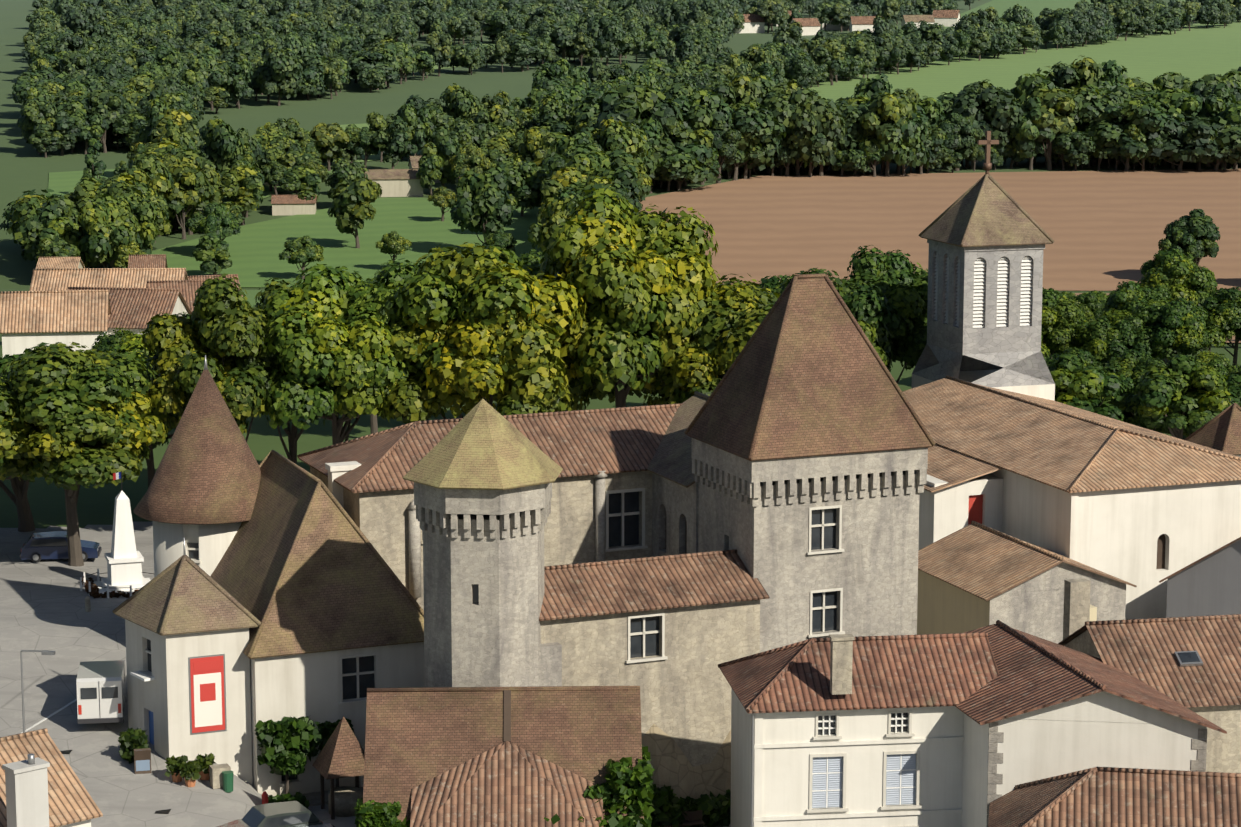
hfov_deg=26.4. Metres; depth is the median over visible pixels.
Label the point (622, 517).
wing windows
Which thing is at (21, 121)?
tree
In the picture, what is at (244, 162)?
tree
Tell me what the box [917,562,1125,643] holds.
house walls
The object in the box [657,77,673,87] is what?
tree
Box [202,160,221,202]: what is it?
tree
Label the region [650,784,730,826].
shrubs
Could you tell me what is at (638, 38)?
tree
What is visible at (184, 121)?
tree
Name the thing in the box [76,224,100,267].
tree
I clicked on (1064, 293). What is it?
tree
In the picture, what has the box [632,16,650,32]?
tree
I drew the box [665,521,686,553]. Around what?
wing windows
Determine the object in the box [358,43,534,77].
field strip
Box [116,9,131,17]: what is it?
tree
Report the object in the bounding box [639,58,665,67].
tree
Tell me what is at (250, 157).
tree
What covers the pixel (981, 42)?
tree
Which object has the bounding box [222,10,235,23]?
tree
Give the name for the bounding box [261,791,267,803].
hydrant
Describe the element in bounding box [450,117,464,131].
tree
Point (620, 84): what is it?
tree
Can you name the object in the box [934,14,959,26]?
hamlet walls
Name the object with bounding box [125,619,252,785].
house walls
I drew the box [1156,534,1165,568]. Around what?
church windows
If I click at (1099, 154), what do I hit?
tree
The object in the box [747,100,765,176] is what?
tree
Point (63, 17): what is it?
tree
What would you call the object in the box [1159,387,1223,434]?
tree
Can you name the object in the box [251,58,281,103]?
tree
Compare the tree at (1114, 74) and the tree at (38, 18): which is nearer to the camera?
the tree at (1114, 74)
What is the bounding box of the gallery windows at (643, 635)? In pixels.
[626,613,667,663]
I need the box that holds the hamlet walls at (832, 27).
[822,20,849,29]
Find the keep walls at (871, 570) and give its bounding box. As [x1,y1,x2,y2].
[698,471,918,652]
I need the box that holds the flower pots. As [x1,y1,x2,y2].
[171,763,230,788]
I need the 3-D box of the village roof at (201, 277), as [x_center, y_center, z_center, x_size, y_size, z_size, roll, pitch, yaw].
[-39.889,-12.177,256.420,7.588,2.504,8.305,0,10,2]
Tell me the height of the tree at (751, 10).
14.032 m
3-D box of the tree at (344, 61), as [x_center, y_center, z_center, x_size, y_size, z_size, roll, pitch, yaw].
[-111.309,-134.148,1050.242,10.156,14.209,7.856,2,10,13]
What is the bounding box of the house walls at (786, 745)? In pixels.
[730,688,963,826]
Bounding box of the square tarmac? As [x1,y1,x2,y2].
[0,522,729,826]
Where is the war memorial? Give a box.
[80,471,153,598]
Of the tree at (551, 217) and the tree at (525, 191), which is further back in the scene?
the tree at (525, 191)
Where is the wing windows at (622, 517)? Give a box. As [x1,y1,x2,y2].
[421,488,647,551]
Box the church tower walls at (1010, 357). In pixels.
[912,239,1054,400]
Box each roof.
[0,290,110,333]
[0,728,102,826]
[29,268,187,290]
[36,257,84,268]
[68,287,191,328]
[112,555,260,635]
[128,254,167,267]
[134,370,260,524]
[147,280,204,310]
[188,274,242,296]
[210,450,423,658]
[271,195,316,203]
[297,403,682,492]
[363,686,643,826]
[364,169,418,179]
[403,399,562,489]
[408,156,421,167]
[539,549,769,620]
[647,391,708,487]
[684,273,935,460]
[718,632,998,713]
[742,14,764,21]
[790,18,820,26]
[849,16,881,24]
[901,15,934,21]
[903,376,1240,492]
[918,521,1136,600]
[919,174,1053,246]
[924,444,1001,492]
[932,10,960,17]
[955,620,1226,733]
[988,767,1240,826]
[1058,614,1240,707]
[1159,537,1240,582]
[1184,403,1240,455]
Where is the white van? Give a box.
[76,660,126,723]
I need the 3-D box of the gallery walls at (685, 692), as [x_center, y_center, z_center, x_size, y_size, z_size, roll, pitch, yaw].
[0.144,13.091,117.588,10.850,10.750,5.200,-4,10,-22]
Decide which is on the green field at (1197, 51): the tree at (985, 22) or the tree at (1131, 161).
the tree at (985, 22)
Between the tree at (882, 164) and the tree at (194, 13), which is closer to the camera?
the tree at (882, 164)
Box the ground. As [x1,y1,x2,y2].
[0,0,1240,528]
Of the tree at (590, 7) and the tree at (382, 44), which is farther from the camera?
the tree at (590, 7)
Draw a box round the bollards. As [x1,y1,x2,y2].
[85,596,90,611]
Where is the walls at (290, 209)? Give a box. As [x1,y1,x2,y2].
[272,204,315,215]
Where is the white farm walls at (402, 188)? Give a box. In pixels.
[372,179,422,196]
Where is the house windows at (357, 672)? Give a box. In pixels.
[279,653,378,786]
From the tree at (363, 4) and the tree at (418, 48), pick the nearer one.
the tree at (418, 48)
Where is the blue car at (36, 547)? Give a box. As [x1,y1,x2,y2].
[20,531,101,562]
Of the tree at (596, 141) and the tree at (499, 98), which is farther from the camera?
the tree at (499, 98)
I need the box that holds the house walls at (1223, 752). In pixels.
[1064,630,1240,772]
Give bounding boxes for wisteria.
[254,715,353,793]
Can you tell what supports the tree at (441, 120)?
on the ground
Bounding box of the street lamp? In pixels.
[20,650,55,732]
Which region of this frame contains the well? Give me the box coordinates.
[312,716,364,819]
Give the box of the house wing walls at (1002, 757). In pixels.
[961,691,1206,826]
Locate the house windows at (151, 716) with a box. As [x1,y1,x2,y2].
[139,639,153,744]
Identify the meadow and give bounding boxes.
[48,165,334,221]
[152,198,544,286]
[242,290,264,306]
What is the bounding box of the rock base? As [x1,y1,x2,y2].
[642,724,730,824]
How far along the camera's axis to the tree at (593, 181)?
608.12 m
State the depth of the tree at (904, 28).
1238.14 m
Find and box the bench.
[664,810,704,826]
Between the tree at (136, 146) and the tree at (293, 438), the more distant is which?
the tree at (136, 146)
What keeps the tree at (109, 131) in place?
on the ground
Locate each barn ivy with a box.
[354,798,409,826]
[544,745,654,826]
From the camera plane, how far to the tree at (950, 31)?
1220.47 m
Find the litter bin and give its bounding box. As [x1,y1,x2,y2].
[222,771,232,791]
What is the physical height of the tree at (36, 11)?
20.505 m
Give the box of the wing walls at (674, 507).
[652,473,698,556]
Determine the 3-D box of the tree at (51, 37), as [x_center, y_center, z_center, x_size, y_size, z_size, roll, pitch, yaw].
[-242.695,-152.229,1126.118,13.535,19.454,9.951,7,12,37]
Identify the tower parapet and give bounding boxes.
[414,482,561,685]
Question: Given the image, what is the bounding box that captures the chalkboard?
[134,748,150,773]
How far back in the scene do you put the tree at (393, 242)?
588.08 m
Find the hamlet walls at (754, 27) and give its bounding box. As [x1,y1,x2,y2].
[732,22,764,32]
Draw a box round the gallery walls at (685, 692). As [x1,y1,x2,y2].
[541,600,759,766]
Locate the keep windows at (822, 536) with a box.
[806,505,844,637]
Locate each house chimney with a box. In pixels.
[2,753,49,826]
[325,461,360,507]
[829,634,854,694]
[1063,578,1090,639]
[1089,605,1096,620]
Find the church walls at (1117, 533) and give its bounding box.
[989,469,1240,619]
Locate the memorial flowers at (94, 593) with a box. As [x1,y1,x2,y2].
[82,577,138,598]
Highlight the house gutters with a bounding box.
[751,713,753,826]
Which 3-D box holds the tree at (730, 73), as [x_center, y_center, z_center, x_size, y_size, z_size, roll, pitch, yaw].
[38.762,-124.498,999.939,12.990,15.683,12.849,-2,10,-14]
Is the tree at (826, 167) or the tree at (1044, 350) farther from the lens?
the tree at (826, 167)
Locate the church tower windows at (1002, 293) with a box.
[934,252,1032,327]
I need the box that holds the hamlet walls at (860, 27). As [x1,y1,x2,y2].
[850,20,874,32]
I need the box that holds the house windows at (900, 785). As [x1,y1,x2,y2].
[806,710,921,826]
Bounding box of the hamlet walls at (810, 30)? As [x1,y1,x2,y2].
[790,19,819,35]
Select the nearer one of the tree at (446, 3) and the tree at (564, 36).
the tree at (564, 36)
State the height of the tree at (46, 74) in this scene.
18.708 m
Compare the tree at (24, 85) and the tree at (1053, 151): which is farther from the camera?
the tree at (24, 85)
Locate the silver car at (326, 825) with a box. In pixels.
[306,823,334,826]
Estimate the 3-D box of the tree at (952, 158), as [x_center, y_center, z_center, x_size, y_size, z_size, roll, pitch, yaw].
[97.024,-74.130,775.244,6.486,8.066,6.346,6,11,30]
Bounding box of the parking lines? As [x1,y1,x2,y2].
[21,699,76,732]
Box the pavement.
[285,786,363,806]
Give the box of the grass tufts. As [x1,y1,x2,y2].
[268,792,309,808]
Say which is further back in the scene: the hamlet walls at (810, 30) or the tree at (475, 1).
the tree at (475, 1)
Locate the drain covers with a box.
[60,750,170,813]
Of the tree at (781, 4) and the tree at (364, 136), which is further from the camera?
the tree at (781, 4)
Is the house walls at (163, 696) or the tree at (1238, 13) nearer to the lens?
the house walls at (163, 696)
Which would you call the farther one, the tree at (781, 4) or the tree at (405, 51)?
the tree at (781, 4)
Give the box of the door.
[968,495,982,524]
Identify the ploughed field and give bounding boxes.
[639,169,1240,290]
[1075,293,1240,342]
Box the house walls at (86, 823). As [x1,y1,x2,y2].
[58,819,90,826]
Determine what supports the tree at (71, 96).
on the ground
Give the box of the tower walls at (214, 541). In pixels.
[153,521,241,576]
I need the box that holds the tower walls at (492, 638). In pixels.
[423,510,544,686]
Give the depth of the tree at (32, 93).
873.48 m
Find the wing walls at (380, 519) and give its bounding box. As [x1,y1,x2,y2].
[310,467,651,609]
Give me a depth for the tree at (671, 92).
757.62 m
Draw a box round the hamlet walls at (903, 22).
[901,17,933,27]
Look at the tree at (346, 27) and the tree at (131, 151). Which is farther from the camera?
the tree at (346, 27)
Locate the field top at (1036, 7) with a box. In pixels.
[944,0,1092,28]
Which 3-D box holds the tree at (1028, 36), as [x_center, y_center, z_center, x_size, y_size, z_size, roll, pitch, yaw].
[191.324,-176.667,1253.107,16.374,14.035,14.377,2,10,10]
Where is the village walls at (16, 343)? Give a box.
[2,332,107,356]
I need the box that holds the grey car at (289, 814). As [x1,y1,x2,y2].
[217,801,322,826]
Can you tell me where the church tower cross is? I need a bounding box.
[977,131,998,173]
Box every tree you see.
[0,188,59,234]
[0,342,167,566]
[0,353,34,531]
[0,377,60,482]
[7,195,49,233]
[10,195,71,260]
[12,67,73,102]
[12,74,55,110]
[15,69,57,104]
[17,97,44,152]
[21,197,41,248]
[22,29,51,61]
[23,99,56,154]
[25,40,51,65]
[26,7,55,35]
[26,87,55,102]
[29,9,53,31]
[29,57,52,71]
[29,124,62,157]
[31,27,52,34]
[31,50,67,71]
[32,0,54,8]
[32,41,56,58]
[35,217,80,263]
[36,82,68,95]
[37,237,80,261]
[39,16,69,32]
[39,33,58,44]
[39,110,80,155]
[45,89,85,104]
[49,59,61,74]
[50,0,82,15]
[51,29,88,55]
[51,78,74,83]
[53,100,88,152]
[54,32,88,46]
[57,51,93,78]
[60,9,69,22]
[60,20,77,32]
[60,183,95,267]
[61,80,87,92]
[65,29,72,36]
[65,89,90,96]
[66,2,108,31]
[67,205,81,235]
[68,72,79,79]
[70,95,112,136]
[70,111,104,154]
[73,19,111,42]
[73,75,82,82]
[76,176,101,193]
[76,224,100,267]
[77,194,138,267]
[80,0,101,6]
[81,45,105,64]
[81,72,97,82]
[81,89,126,152]
[82,138,106,180]
[83,3,111,12]
[85,74,126,91]
[87,33,112,53]
[87,58,111,73]
[88,10,115,21]
[88,328,136,352]
[93,150,106,182]
[95,172,167,228]
[98,55,133,79]
[99,0,121,10]
[100,0,114,5]
[102,48,138,74]
[103,39,117,51]
[103,332,176,487]
[107,30,122,38]
[108,4,129,14]
[109,16,127,22]
[109,21,121,31]
[110,93,131,148]
[111,35,132,46]
[112,38,126,51]
[112,112,147,142]
[113,82,135,93]
[113,163,120,174]
[114,34,138,44]
[114,121,147,143]
[114,195,157,254]
[114,241,147,267]
[115,13,126,18]
[115,18,138,29]
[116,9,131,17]
[117,71,154,89]
[117,79,125,85]
[117,161,128,177]
[118,44,156,66]
[119,27,136,35]
[120,0,155,4]
[121,0,141,7]
[122,90,144,105]
[124,75,154,94]
[127,141,143,163]
[127,141,187,167]
[127,153,173,242]
[128,4,137,9]
[128,154,180,235]
[129,106,147,120]
[130,8,145,25]
[131,0,152,4]
[131,33,140,38]
[133,141,153,156]
[133,188,172,235]
[134,144,144,156]
[135,2,149,9]
[135,97,185,144]
[137,9,159,25]
[137,21,160,37]
[137,31,168,48]
[137,61,166,76]
[138,90,161,109]
[141,273,282,441]
[142,29,174,39]
[143,6,152,13]
[146,45,156,53]
[148,11,178,29]
[148,109,199,144]
[150,312,199,324]
[152,92,185,108]
[153,73,181,94]
[154,44,188,72]
[155,148,217,234]
[156,49,197,60]
[159,0,181,7]
[159,18,177,34]
[159,23,177,37]
[160,123,196,151]
[162,63,179,75]
[163,164,213,238]
[164,7,185,19]
[164,40,174,47]
[165,119,172,132]
[165,145,178,156]
[166,35,183,44]
[168,38,179,50]
[168,217,180,226]
[173,207,194,230]
[175,1,183,9]
[175,17,206,38]
[175,18,184,30]
[176,7,202,21]
[178,69,206,89]
[179,53,197,69]
[179,95,201,125]
[180,37,192,51]
[181,80,205,103]
[182,0,197,8]
[182,0,208,4]
[182,90,194,108]
[184,24,219,40]
[185,4,201,14]
[185,203,240,240]
[186,41,210,53]
[186,89,205,119]
[187,50,229,110]
[189,112,199,128]
[191,116,247,195]
[192,232,232,274]
[193,35,216,45]
[198,0,213,16]
[200,30,220,39]
[200,205,238,240]
[201,6,226,25]
[201,200,244,222]
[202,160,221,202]
[203,86,229,113]
[204,169,222,203]
[206,1,236,13]
[206,43,219,56]
[212,0,233,10]
[214,26,240,53]
[215,52,234,61]
[218,21,233,27]
[218,22,227,32]
[218,165,262,224]
[221,58,253,108]
[221,74,250,106]
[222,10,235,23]
[223,45,234,53]
[230,155,264,184]
[230,185,264,217]
[232,45,262,63]
[232,263,422,444]
[233,9,244,18]
[233,9,261,27]
[234,10,270,36]
[234,38,262,55]
[236,0,256,9]
[237,128,262,170]
[240,26,269,39]
[243,149,255,166]
[247,76,260,100]
[249,9,266,15]
[249,34,261,44]
[251,4,268,14]
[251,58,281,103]
[253,38,277,56]
[253,49,262,57]
[253,131,288,146]
[253,278,356,463]
[255,46,303,105]
[255,122,281,136]
[257,148,285,190]
[258,0,274,5]
[259,28,283,50]
[262,47,294,60]
[262,142,284,184]
[262,160,286,194]
[263,5,274,16]
[264,18,294,36]
[265,31,284,49]
[267,15,286,21]
[268,11,287,18]
[269,136,301,152]
[270,0,301,14]
[271,117,298,129]
[276,12,313,32]
[278,166,320,200]
[278,235,323,278]
[279,150,300,192]
[281,125,314,147]
[284,27,304,36]
[284,30,318,59]
[292,131,321,152]
[292,153,318,193]
[294,66,328,99]
[296,0,312,10]
[298,52,342,97]
[300,143,317,154]
[301,30,315,39]
[301,151,323,168]
[301,157,329,182]
[304,1,323,14]
[304,11,328,32]
[310,0,325,13]
[310,27,341,54]
[310,122,348,170]
[312,7,340,30]
[314,13,327,25]
[315,0,341,4]
[318,47,333,55]
[321,51,329,59]
[321,58,344,98]
[321,149,343,163]
[324,157,368,198]
[326,2,354,15]
[327,54,353,81]
[327,178,381,247]
[331,23,349,31]
[333,9,344,22]
[333,31,353,44]
[334,61,347,95]
[336,36,362,77]
[336,58,350,91]
[337,47,356,82]
[339,124,363,162]
[340,20,354,24]
[341,24,358,35]
[342,7,362,23]
[346,48,398,89]
[347,127,379,167]
[348,0,361,9]
[348,25,365,50]
[353,51,366,59]
[354,19,386,47]
[356,9,392,19]
[357,0,378,11]
[358,11,380,44]
[358,66,385,92]
[361,278,385,433]
[365,37,405,84]
[366,0,395,13]
[366,112,396,161]
[372,119,418,168]
[372,258,427,422]
[375,16,395,42]
[375,231,411,262]
[377,242,586,423]
[380,0,408,7]
[383,12,409,42]
[385,44,401,87]
[389,9,413,22]
[393,24,415,43]
[395,4,411,14]
[395,42,416,83]
[396,95,443,155]
[398,58,417,81]
[401,102,432,155]
[404,24,411,44]
[405,22,417,40]
[408,9,428,38]
[410,21,419,46]
[411,0,443,33]
[411,45,434,61]
[415,154,443,194]
[416,51,435,80]
[417,6,433,34]
[419,65,432,77]
[420,127,460,186]
[423,104,442,116]
[424,112,455,145]
[425,20,430,30]
[426,7,445,32]
[426,31,454,75]
[427,186,456,220]
[430,16,457,37]
[433,18,446,36]
[439,83,482,120]
[440,0,451,11]
[440,15,451,35]
[442,10,467,19]
[447,16,462,44]
[447,45,459,71]
[448,4,468,13]
[449,131,472,181]
[449,143,490,177]
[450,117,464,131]
[450,165,512,243]
[452,0,473,10]
[453,41,486,72]
[453,118,496,146]
[459,10,469,16]
[459,20,480,41]
[459,145,467,177]
[460,19,469,44]
[461,49,479,74]
[468,6,489,41]
[468,103,517,128]
[472,0,482,8]
[474,0,498,11]
[478,90,510,109]
[479,138,490,151]
[479,147,487,167]
[481,14,508,34]
[482,44,497,67]
[482,229,516,254]
[483,148,508,174]
[484,30,496,42]
[486,122,516,139]
[486,133,523,156]
[492,8,524,35]
[492,259,614,410]
[494,39,510,72]
[494,156,548,215]
[495,28,516,43]
[496,0,505,11]
[497,190,517,226]
[498,0,509,10]
[502,32,547,71]
[504,105,513,114]
[505,0,529,8]
[508,9,529,32]
[509,154,524,161]
[510,97,524,111]
[510,249,543,265]
[511,2,535,11]
[514,107,537,120]
[514,118,528,134]
[516,119,538,135]
[517,126,552,137]
[517,127,557,177]
[518,4,540,32]
[521,88,549,108]
[525,25,537,62]
[526,193,582,254]
[527,3,562,25]
[529,23,537,26]
[530,4,539,8]
[530,18,560,64]
[531,35,555,63]
[531,80,545,90]
[531,102,541,113]
[532,57,570,87]
[533,2,545,6]
[535,96,577,134]
[536,80,554,92]
[536,167,587,219]
[537,116,586,136]
[538,188,724,407]
[539,153,566,199]
[541,11,561,24]
[541,131,593,174]
[545,46,559,61]
[548,83,586,112]
[550,132,569,138]
[551,0,582,13]
[551,25,577,59]
[551,79,569,92]
[553,185,587,200]
[554,7,579,17]
[554,75,568,89]
[556,175,602,196]
[560,13,569,24]
[563,15,580,56]
[563,143,613,176]
[564,65,591,89]
[568,84,618,132]
[569,182,628,198]
[570,0,593,13]
[572,33,593,65]
[572,133,606,152]
[573,14,593,33]
[574,122,597,133]
[576,183,617,207]
[577,175,613,190]
[579,66,587,74]
[580,0,596,3]
[580,32,594,63]
[580,126,593,134]
[582,4,610,17]
[583,31,600,61]
[584,3,606,12]
[584,45,599,63]
[585,86,600,95]
[586,62,610,82]
[586,113,599,126]
[587,11,626,64]
[587,128,612,152]
[588,79,606,88]
[591,164,642,212]
[593,82,627,90]
[593,112,600,128]
[593,144,603,152]
[594,0,607,6]
[595,84,612,96]
[597,117,648,173]
[598,62,633,80]
[598,81,618,90]
[598,84,682,161]
[603,150,642,174]
[604,75,634,86]
[606,270,779,398]
[607,1,617,10]
[608,156,652,214]
[610,1,641,14]
[615,30,635,64]
[617,9,635,21]
[621,0,645,19]
[622,18,646,32]
[622,117,664,173]
[623,7,642,18]
[627,19,641,30]
[629,27,646,40]
[630,29,644,61]
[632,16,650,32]
[632,67,666,91]
[634,62,675,75]
[635,64,653,71]
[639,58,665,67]
[643,0,655,16]
[643,27,667,57]
[643,280,778,405]
[644,16,653,22]
[646,23,668,38]
[646,152,664,192]
[654,14,660,20]
[654,138,720,189]
[655,72,671,79]
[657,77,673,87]
[658,30,668,58]
[659,0,690,25]
[659,173,671,191]
[660,84,687,101]
[662,81,694,99]
[663,40,675,60]
[663,128,674,143]
[665,24,678,47]
[665,98,713,187]
[666,37,701,64]
[666,88,732,182]
[668,28,678,48]
[668,60,696,69]
[669,58,679,65]
[669,72,697,92]
[674,64,692,77]
[675,23,698,46]
[681,54,701,65]
[683,33,692,39]
[683,110,735,181]
[685,6,709,25]
[687,0,696,9]
[690,72,715,91]
[691,0,709,13]
[691,33,709,43]
[691,69,709,78]
[693,21,727,36]
[695,64,713,70]
[697,48,706,57]
[697,69,729,81]
[699,28,724,42]
[699,73,766,174]
[700,36,733,58]
[700,54,729,66]
[700,152,719,184]
[701,10,712,17]
[702,0,734,17]
[702,75,742,103]
[704,13,734,40]
[706,117,761,165]
[707,119,741,183]
[711,10,726,16]
[711,64,737,80]
[713,75,724,82]
[721,162,743,178]
[724,140,767,180]
[725,56,745,69]
[726,101,785,178]
[729,53,753,74]
[729,78,771,169]
[730,5,738,27]
[731,1,744,13]
[733,11,744,32]
[736,63,746,76]
[739,0,753,6]
[740,46,763,68]
[744,7,758,13]
[747,63,777,83]
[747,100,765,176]
[748,41,774,48]
[750,0,761,6]
[754,62,771,69]
[754,73,775,94]
[756,0,779,32]
[756,44,785,73]
[757,0,774,30]
[758,46,781,54]
[759,275,789,294]
[761,79,833,174]
[769,42,804,55]
[771,135,782,175]
[772,20,805,47]
[773,68,787,84]
[773,268,892,371]
[774,12,787,28]
[775,0,787,27]
[775,126,798,175]
[776,164,785,174]
[780,57,790,80]
[781,42,803,81]
[782,0,796,10]
[782,94,846,176]
[784,52,819,88]
[786,8,804,26]
[791,0,805,11]
[791,158,799,171]
[799,37,827,63]
[801,0,810,13]
[805,0,819,16]
[808,60,819,87]
[811,3,832,30]
[811,29,841,41]
[814,40,845,84]
[816,63,828,86]
[817,99,844,175]
[818,1,835,20]
[822,98,830,170]
[828,58,848,81]
[829,4,854,31]
[831,150,848,175]
[836,95,873,171]
[837,106,863,174]
[839,55,864,80]
[839,147,872,175]
[840,4,860,30]
[840,245,927,382]
[841,30,879,73]
[842,0,859,4]
[842,52,860,78]
[843,35,861,75]
[849,40,879,77]
[851,0,880,15]
[851,73,892,103]
[852,135,872,173]
[854,5,867,15]
[859,92,916,175]
[859,138,890,176]
[860,29,872,35]
[860,50,876,77]
[864,32,893,73]
[872,0,884,15]
[872,137,885,172]
[873,14,898,36]
[874,112,931,175]
[880,32,911,73]
[881,0,900,20]
[881,30,909,40]
[881,88,920,168]
[883,64,896,72]
[893,5,905,23]
[896,21,916,34]
[898,0,911,14]
[901,43,925,72]
[904,24,930,35]
[905,0,913,14]
[906,39,919,66]
[909,31,920,40]
[910,116,947,173]
[911,8,920,14]
[912,39,943,66]
[914,0,928,14]
[914,96,945,169]
[917,20,944,64]
[918,58,926,70]
[918,92,962,125]
[922,144,949,172]
[923,121,936,168]
[924,0,944,14]
[930,112,982,170]
[936,113,996,167]
[940,35,958,64]
[941,148,962,172]
[942,27,955,36]
[943,0,956,9]
[949,0,957,9]
[952,79,1024,159]
[953,29,971,61]
[956,11,979,51]
[964,0,973,9]
[965,23,996,57]
[965,138,984,168]
[966,144,984,170]
[969,32,991,60]
[972,6,998,23]
[979,18,995,54]
[985,32,1013,58]
[987,27,1004,56]
[990,144,1004,169]
[994,18,1021,54]
[1002,4,1021,22]
[1003,139,1025,168]
[1004,133,1017,165]
[1009,3,1033,49]
[1009,97,1048,169]
[1011,73,1055,167]
[1013,26,1039,53]
[1019,88,1085,169]
[1032,34,1042,51]
[1033,22,1041,31]
[1035,55,1105,90]
[1040,17,1051,42]
[1040,30,1052,47]
[1041,8,1055,19]
[1041,288,1084,354]
[1041,331,1049,363]
[1044,316,1108,361]
[1046,124,1084,166]
[1046,347,1102,367]
[1048,353,1129,420]
[1049,20,1072,47]
[1050,9,1074,45]
[1050,25,1063,49]
[1052,8,1069,22]
[1052,132,1067,169]
[1054,127,1098,170]
[1054,291,1076,297]
[1060,13,1089,47]
[1064,74,1113,95]
[1068,293,1102,321]
[1069,6,1105,45]
[1069,85,1130,166]
[1074,0,1090,10]
[1075,292,1107,302]
[1075,310,1160,367]
[1082,393,1126,421]
[1085,98,1170,170]
[1085,122,1107,169]
[1085,368,1133,394]
[1088,24,1114,43]
[1090,7,1103,15]
[1091,1,1108,13]
[1095,299,1105,311]
[1097,281,1171,320]
[1099,14,1113,40]
[1101,60,1129,90]
[1103,349,1165,414]
[1104,0,1113,13]
[1105,86,1130,101]
[1106,3,1123,16]
[1106,24,1116,41]
[1106,153,1129,169]
[1112,0,1131,4]
[1114,9,1138,40]
[1114,22,1122,38]
[1117,2,1134,10]
[1122,393,1162,432]
[1124,122,1162,170]
[1125,87,1153,101]
[1128,15,1138,35]
[1128,77,1159,92]
[1129,158,1144,169]
[1130,0,1154,5]
[1130,354,1240,439]
[1132,2,1159,35]
[1132,95,1152,164]
[1132,297,1226,365]
[1134,16,1156,36]
[1137,249,1217,306]
[1141,89,1166,165]
[1141,111,1231,170]
[1147,156,1162,169]
[1148,93,1175,166]
[1149,72,1192,92]
[1152,88,1201,168]
[1153,3,1167,12]
[1155,15,1169,34]
[1158,226,1203,261]
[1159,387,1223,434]
[1160,1,1172,10]
[1163,8,1184,33]
[1163,209,1220,268]
[1165,17,1180,34]
[1174,0,1184,7]
[1179,2,1199,30]
[1186,0,1204,4]
[1186,116,1200,169]
[1190,74,1240,107]
[1193,350,1240,374]
[1194,122,1240,170]
[1196,4,1220,27]
[1197,236,1218,259]
[1198,82,1240,167]
[1202,287,1240,366]
[1206,330,1234,353]
[1208,0,1226,7]
[1210,120,1237,169]
[1214,104,1240,168]
[1218,13,1236,25]
[1220,2,1231,27]
[1222,366,1240,406]
[1223,67,1240,76]
[1224,71,1240,88]
[1227,0,1240,20]
[1230,4,1237,13]
[1230,81,1240,91]
[1236,6,1240,21]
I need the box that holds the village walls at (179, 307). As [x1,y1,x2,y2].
[108,295,187,335]
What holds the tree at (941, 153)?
on the ground
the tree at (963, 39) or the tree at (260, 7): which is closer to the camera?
the tree at (963, 39)
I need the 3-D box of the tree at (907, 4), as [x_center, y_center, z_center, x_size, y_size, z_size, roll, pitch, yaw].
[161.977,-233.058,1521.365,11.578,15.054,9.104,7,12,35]
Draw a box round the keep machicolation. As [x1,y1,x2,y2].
[691,438,927,506]
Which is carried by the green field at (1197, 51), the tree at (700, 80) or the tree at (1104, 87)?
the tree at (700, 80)
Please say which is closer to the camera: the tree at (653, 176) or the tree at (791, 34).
the tree at (653, 176)
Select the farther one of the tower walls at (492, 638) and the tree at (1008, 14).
the tree at (1008, 14)
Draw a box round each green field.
[309,123,421,161]
[771,19,1240,162]
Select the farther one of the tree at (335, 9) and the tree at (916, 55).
the tree at (335, 9)
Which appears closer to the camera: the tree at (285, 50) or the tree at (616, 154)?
the tree at (616, 154)
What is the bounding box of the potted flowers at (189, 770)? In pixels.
[165,753,215,780]
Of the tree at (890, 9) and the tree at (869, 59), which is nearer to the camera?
the tree at (869, 59)
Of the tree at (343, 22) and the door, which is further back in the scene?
the tree at (343, 22)
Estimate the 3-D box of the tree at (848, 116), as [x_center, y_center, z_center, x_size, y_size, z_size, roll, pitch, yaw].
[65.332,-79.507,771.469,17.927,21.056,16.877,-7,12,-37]
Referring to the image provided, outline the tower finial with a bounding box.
[204,355,207,369]
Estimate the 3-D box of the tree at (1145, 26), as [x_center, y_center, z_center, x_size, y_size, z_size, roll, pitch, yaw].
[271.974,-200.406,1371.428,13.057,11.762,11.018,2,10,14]
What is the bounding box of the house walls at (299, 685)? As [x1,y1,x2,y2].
[250,642,424,795]
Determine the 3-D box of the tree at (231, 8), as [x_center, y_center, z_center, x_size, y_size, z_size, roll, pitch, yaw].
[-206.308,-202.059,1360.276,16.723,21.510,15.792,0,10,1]
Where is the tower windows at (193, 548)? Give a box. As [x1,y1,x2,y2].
[188,543,200,562]
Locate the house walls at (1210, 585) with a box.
[1166,539,1240,617]
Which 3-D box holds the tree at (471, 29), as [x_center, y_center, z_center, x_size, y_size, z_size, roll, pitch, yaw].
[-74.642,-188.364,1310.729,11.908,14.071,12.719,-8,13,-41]
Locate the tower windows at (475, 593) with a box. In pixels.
[473,584,478,603]
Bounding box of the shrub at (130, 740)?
[118,728,150,763]
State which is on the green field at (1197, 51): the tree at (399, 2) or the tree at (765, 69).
the tree at (765, 69)
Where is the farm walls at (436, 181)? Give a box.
[409,160,457,182]
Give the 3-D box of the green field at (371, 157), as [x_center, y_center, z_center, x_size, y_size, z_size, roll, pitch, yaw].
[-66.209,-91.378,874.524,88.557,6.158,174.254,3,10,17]
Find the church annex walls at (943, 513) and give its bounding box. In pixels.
[918,474,1002,549]
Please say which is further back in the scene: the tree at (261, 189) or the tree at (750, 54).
the tree at (750, 54)

